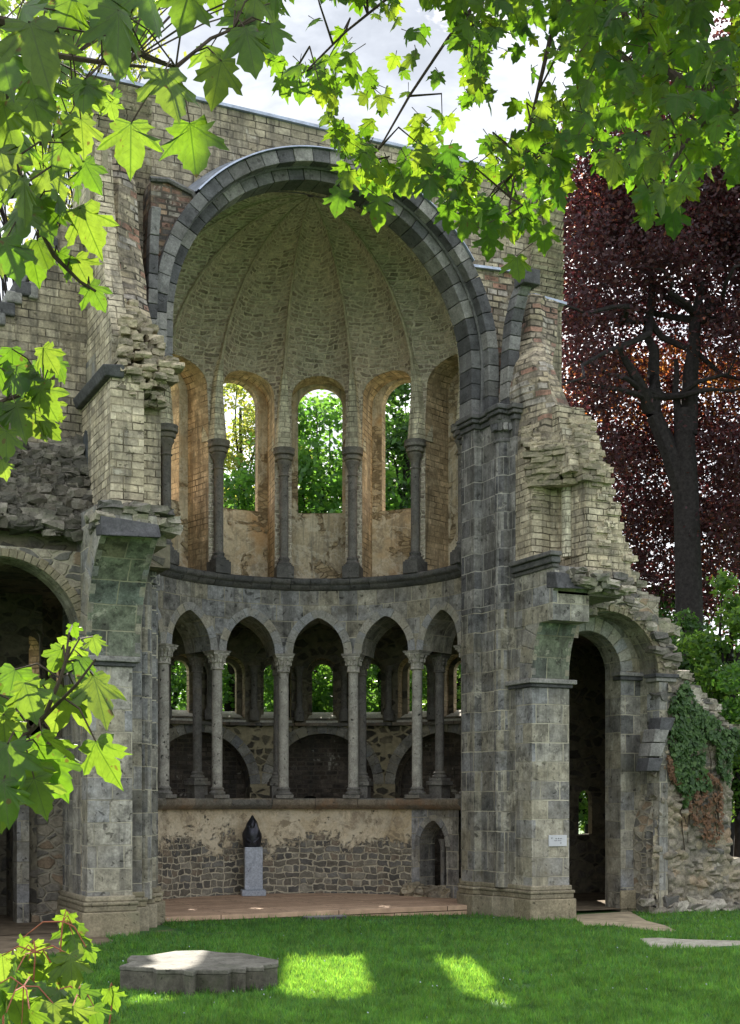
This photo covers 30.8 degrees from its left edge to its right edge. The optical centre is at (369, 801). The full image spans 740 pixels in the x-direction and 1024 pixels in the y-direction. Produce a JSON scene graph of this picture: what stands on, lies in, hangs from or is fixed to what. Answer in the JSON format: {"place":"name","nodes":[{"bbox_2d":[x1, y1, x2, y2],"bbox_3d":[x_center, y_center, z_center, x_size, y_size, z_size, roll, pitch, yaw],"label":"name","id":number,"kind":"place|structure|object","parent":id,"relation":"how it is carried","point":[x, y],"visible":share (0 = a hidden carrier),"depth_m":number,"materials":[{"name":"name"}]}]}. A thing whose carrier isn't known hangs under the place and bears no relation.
{"place":"outdoors","nodes":[
{"label":"outdoors","id":0,"kind":"place"},
{"bbox_2d":[0,0,739,700],"label":"sky","id":1,"kind":"structure","parent":0,"point":[510,80],"materials":[{"name":"white"}]},
{"bbox_2d":[0,821,739,1023],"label":"lawn","id":2,"kind":"structure","parent":0,"point":[166,928],"depth_m":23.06,"materials":[{"name":"green plant"}]},
{"bbox_2d":[0,922,112,956],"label":"earth patch","id":3,"kind":"object","parent":2,"relation":"on","point":[8,943],"visible":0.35,"depth_m":21.12,"materials":[{"name":"brown soil"}]},
{"bbox_2d":[0,909,127,1023],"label":"maple sapling","id":4,"kind":"object","parent":2,"relation":"on","point":[33,995],"visible":1,"depth_m":3.48,"materials":[{"name":"green plant"}]},
{"bbox_2d":[0,0,186,300],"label":"birch tree","id":5,"kind":"object","parent":2,"relation":"on","point":[5,219],"visible":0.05,"depth_m":36.86,"materials":[{"name":"green plant"}]},
{"bbox_2d":[0,0,295,834],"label":"maple tree","id":6,"kind":"object","parent":2,"relation":"on","point":[35,769],"visible":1,"depth_m":2.74,"materials":[{"name":"green plant"}]},
{"bbox_2d":[119,950,277,997],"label":"stone slab","id":7,"kind":"structure","parent":2,"relation":"on","point":[191,971],"depth_m":15.40,"materials":[{"name":"grey stone"}]},
{"bbox_2d":[171,661,227,709],"bbox_3d":[-5.766,-2.285,36.574,4.631,9.188,4.569,0,0,-25],"label":"garden shrub","id":8,"kind":"object","parent":2,"relation":"on","point":[181,704],"visible":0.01,"depth_m":36.22,"materials":[{"name":"green plant"}]},
{"bbox_2d":[171,661,273,711],"bbox_3d":[-3.628,-2.286,36.635,4.332,9.199,4.552,0,0,0],"label":"garden shrub","id":9,"kind":"object","parent":2,"relation":"on","point":[228,678],"visible":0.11,"depth_m":35.78,"materials":[{"name":"green plant"}]},
{"bbox_2d":[172,457,273,710],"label":"laurel bush","id":10,"kind":"object","parent":2,"relation":"on","point":[243,474],"visible":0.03,"depth_m":56.95,"materials":[{"name":"green plant"}]},
{"bbox_2d":[223,383,322,512],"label":"lime tree","id":11,"kind":"object","parent":2,"relation":"on","point":[239,440],"visible":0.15,"depth_m":61.34,"materials":[{"name":"green plant"}]},
{"bbox_2d":[163,893,466,921],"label":"wooden platform","id":12,"kind":"structure","parent":2,"relation":"on","point":[240,906],"depth_m":27.08,"materials":[{"name":"brown wood"}]},
{"bbox_2d":[240,847,265,895],"bbox_3d":[-2.600,1.560,30.000,0.540,1.080,0.540,0,0,-9],"label":"pedestal","id":13,"kind":"object","parent":12,"relation":"on","point":[253,871],"visible":0.99,"depth_m":29.80,"materials":[{"name":"white stone"}]},
{"bbox_2d":[242,815,261,846],"bbox_3d":[-2.628,0.665,29.979,0.428,0.710,0.345,0,0,-25],"label":"sculpture","id":14,"kind":"object","parent":13,"relation":"on","point":[251,835],"visible":1,"depth_m":29.86,"materials":[{"name":"brown metal"}]},
{"bbox_2d":[224,389,410,711],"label":"yew tree","id":15,"kind":"object","parent":2,"relation":"on","point":[315,480],"visible":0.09,"depth_m":58.53,"materials":[{"name":"green plant"}]},
{"bbox_2d":[264,665,380,797],"bbox_3d":[-1.751,-2.199,36.698,4.292,9.008,4.674,0,0,-25],"label":"garden shrub","id":16,"kind":"object","parent":2,"relation":"on","point":[320,703],"visible":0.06,"depth_m":35.27,"materials":[{"name":"green plant"}]},
{"bbox_2d":[302,915,346,920],"bbox_3d":[-0.835,2.192,25.038,0.840,0.116,0.280,0,0,-25],"label":"stone step","id":17,"kind":"object","parent":2,"relation":"on","point":[327,917],"visible":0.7,"depth_m":24.92,"materials":[{"name":"grey stone"}]},
{"bbox_2d":[0,69,689,936],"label":"abbey ruin","id":18,"kind":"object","parent":2,"relation":"on","point":[496,559],"visible":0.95,"depth_m":27.81,"materials":[{"name":"stone"}]},
{"bbox_2d":[399,809,460,898],"bbox_3d":[1.456,1.235,29.680,1.365,2.130,1.661,0,0,-25],"label":"doorway","id":19,"kind":"structure","parent":18,"relation":"in","point":[426,823],"depth_m":29.73,"materials":[{"name":"stone"}]},
{"bbox_2d":[548,835,566,845],"bbox_3d":[3.647,0.764,26.069,0.412,0.216,0.030,0,0,-25],"label":"plaque","id":20,"kind":"object","parent":18,"relation":"attached to","point":[557,840],"visible":1,"depth_m":26.05,"materials":[{"name":"white metal"}]},
{"bbox_2d":[325,383,426,710],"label":"yew tree","id":21,"kind":"object","parent":2,"relation":"on","point":[399,457],"visible":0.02,"depth_m":60.93,"materials":[{"name":"green plant"}]},
{"bbox_2d":[312,664,460,711],"bbox_3d":[0.349,-2.179,36.588,4.794,8.970,4.725,0,0,-25],"label":"garden shrub","id":22,"kind":"object","parent":2,"relation":"on","point":[372,705],"visible":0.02,"depth_m":35.69,"materials":[{"name":"green plant"}]},
{"bbox_2d":[108,915,730,1012],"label":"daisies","id":23,"kind":"object","parent":2,"relation":"on","point":[420,981],"visible":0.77,"depth_m":15.86,"materials":[{"name":"white plant"}]},
{"bbox_2d":[410,663,460,797],"bbox_3d":[2.362,-2.357,36.437,4.725,9.342,4.402,0,0,18],"label":"garden shrub","id":24,"kind":"object","parent":2,"relation":"on","point":[424,680],"visible":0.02,"depth_m":35.27,"materials":[{"name":"green plant"}]},
{"bbox_2d":[263,0,739,282],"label":"maple tree","id":25,"kind":"object","parent":2,"relation":"on","point":[704,88],"visible":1,"depth_m":5.41,"materials":[{"name":"green plant"}]},
{"bbox_2d":[579,790,587,833],"bbox_3d":[6.260,0.125,38.182,3.242,4.395,3.507,0,0,-25],"label":"laurel bush","id":26,"kind":"object","parent":2,"relation":"on","point":[583,811],"visible":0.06,"depth_m":37.54,"materials":[{"name":"green plant"}]},
{"bbox_2d":[514,0,739,661],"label":"copper beech","id":27,"kind":"object","parent":2,"relation":"on","point":[686,517],"visible":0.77,"depth_m":41.78,"materials":[{"name":"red plant"}]},
{"bbox_2d":[633,673,739,913],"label":"rubble wall","id":28,"kind":"structure","parent":2,"relation":"on","point":[700,874],"depth_m":27.94,"materials":[{"name":"grey stone"}]},
{"bbox_2d":[666,680,739,849],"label":"ivy","id":29,"kind":"object","parent":28,"relation":"attached to","point":[687,779],"visible":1,"depth_m":27.82,"materials":[{"name":"green plant"}]},
{"bbox_2d":[647,584,725,652],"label":"laurel bush","id":30,"kind":"object","parent":2,"relation":"on","point":[664,611],"visible":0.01,"depth_m":45.92,"materials":[{"name":"green plant"}]},
{"bbox_2d":[640,938,739,947],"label":"stone paving","id":31,"kind":"structure","parent":2,"relation":"on","point":[666,941],"depth_m":21.03,"materials":[{"name":"grey stone"}]},
{"bbox_2d":[671,607,739,697],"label":"laurel bush","id":32,"kind":"object","parent":2,"relation":"on","point":[686,623],"visible":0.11,"depth_m":37.72,"materials":[{"name":"green plant"}]},
{"bbox_2d":[675,568,739,856],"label":"laurel bush","id":33,"kind":"object","parent":2,"relation":"on","point":[706,650],"visible":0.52,"depth_m":35.70,"materials":[{"name":"green plant"}]},
{"bbox_2d":[705,637,739,801],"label":"laurel bush","id":34,"kind":"object","parent":2,"relation":"on","point":[730,711],"visible":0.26,"depth_m":32.85,"materials":[{"name":"green plant"}]},
{"bbox_2d":[731,717,739,856],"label":"laurel bush","id":35,"kind":"object","parent":2,"relation":"on","point":[735,787],"visible":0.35,"depth_m":28.85,"materials":[{"name":"green plant"}]},
{"bbox_2d":[576,911,674,931],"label":"path","id":36,"kind":"structure","parent":0,"point":[629,918],"depth_m":25.67,"materials":[{"name":"beige stone"}]}
]}

